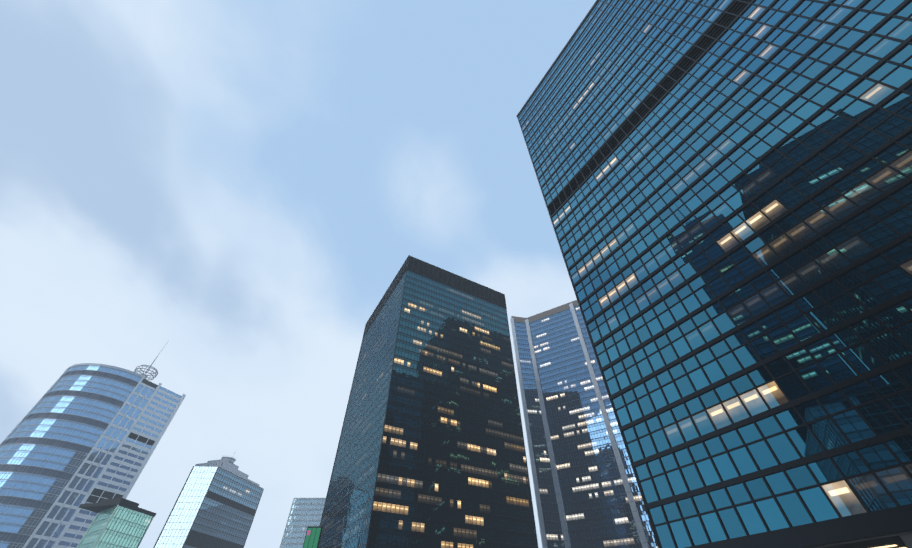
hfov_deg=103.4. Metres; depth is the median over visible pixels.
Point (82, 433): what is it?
tower
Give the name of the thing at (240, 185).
sky
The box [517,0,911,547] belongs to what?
tower
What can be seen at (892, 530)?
tower podium
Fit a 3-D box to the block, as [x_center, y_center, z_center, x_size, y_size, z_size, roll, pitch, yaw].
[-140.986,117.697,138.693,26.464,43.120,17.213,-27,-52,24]
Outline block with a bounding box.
[76,505,153,547]
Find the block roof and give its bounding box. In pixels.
[79,498,156,516]
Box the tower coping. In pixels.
[516,0,597,116]
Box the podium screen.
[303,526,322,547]
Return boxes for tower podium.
[706,509,911,547]
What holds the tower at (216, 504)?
on the ground
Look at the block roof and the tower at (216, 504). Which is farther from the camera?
the tower at (216, 504)
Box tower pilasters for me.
[510,300,648,547]
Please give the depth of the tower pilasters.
213.11 m
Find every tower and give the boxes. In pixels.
[0,340,185,547]
[153,452,263,547]
[280,498,325,547]
[318,255,537,547]
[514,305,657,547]
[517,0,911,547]
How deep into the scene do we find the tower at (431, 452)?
144.89 m
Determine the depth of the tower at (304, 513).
290.56 m
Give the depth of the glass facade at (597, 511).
207.43 m
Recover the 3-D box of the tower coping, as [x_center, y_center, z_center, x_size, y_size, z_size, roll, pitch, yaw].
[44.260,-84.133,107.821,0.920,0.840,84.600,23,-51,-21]
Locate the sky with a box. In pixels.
[0,0,595,547]

